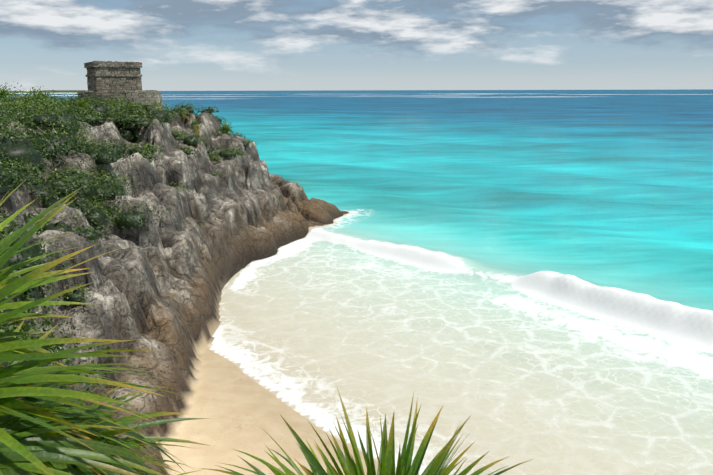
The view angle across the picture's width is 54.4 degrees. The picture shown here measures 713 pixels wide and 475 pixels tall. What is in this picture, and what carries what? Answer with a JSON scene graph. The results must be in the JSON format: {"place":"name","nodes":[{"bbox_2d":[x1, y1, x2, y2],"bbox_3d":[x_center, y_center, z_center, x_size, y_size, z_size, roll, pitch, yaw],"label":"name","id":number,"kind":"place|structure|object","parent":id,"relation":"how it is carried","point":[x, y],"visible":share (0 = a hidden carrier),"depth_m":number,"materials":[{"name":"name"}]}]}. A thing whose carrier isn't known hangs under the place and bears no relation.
{"place":"outdoors","nodes":[
{"label":"outdoors","id":0,"kind":"place"},
{"bbox_2d":[0,110,395,474],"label":"terrain","id":1,"kind":"structure","parent":0,"point":[160,285],"depth_m":29.81,"materials":[{"name":"grey stone"}]},
{"bbox_2d":[0,85,233,184],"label":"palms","id":2,"kind":"object","parent":1,"relation":"on","point":[225,129],"visible":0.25,"depth_m":43.39,"materials":[{"name":"green plant"}]},
{"bbox_2d":[77,61,163,110],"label":"temple","id":3,"kind":"structure","parent":1,"relation":"on","point":[108,79],"depth_m":53.64,"materials":[{"name":"stone"}]},
{"bbox_2d":[0,83,257,457],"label":"shrubs","id":4,"kind":"object","parent":1,"relation":"on","point":[66,103],"visible":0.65,"depth_m":33.73,"materials":[{"name":"green plant"}]},
{"bbox_2d":[0,182,534,474],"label":"palms","id":5,"kind":"object","parent":1,"relation":"on","point":[40,434],"visible":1,"depth_m":3.07,"materials":[{"name":"green plant"}]},
{"bbox_2d":[0,0,712,90],"label":"sky","id":6,"kind":"structure","parent":0,"point":[180,45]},
{"bbox_2d":[12,89,712,474],"bbox_3d":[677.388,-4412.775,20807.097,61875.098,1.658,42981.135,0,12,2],"label":"water","id":7,"kind":"structure","parent":0,"point":[516,277],"depth_m":45.42,"materials":[{"name":"teal liquid"}]},
{"bbox_3d":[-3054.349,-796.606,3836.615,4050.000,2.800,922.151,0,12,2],"label":"beach","id":8,"kind":"structure","parent":0,"visible":0},
{"bbox_2d":[8,90,82,92],"bbox_3d":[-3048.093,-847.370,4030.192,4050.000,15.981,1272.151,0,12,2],"label":"sea","id":9,"kind":"structure","parent":8,"relation":"on","point":[61,91],"depth_m":3413.84,"materials":[{"name":"blue liquid"}]}
]}

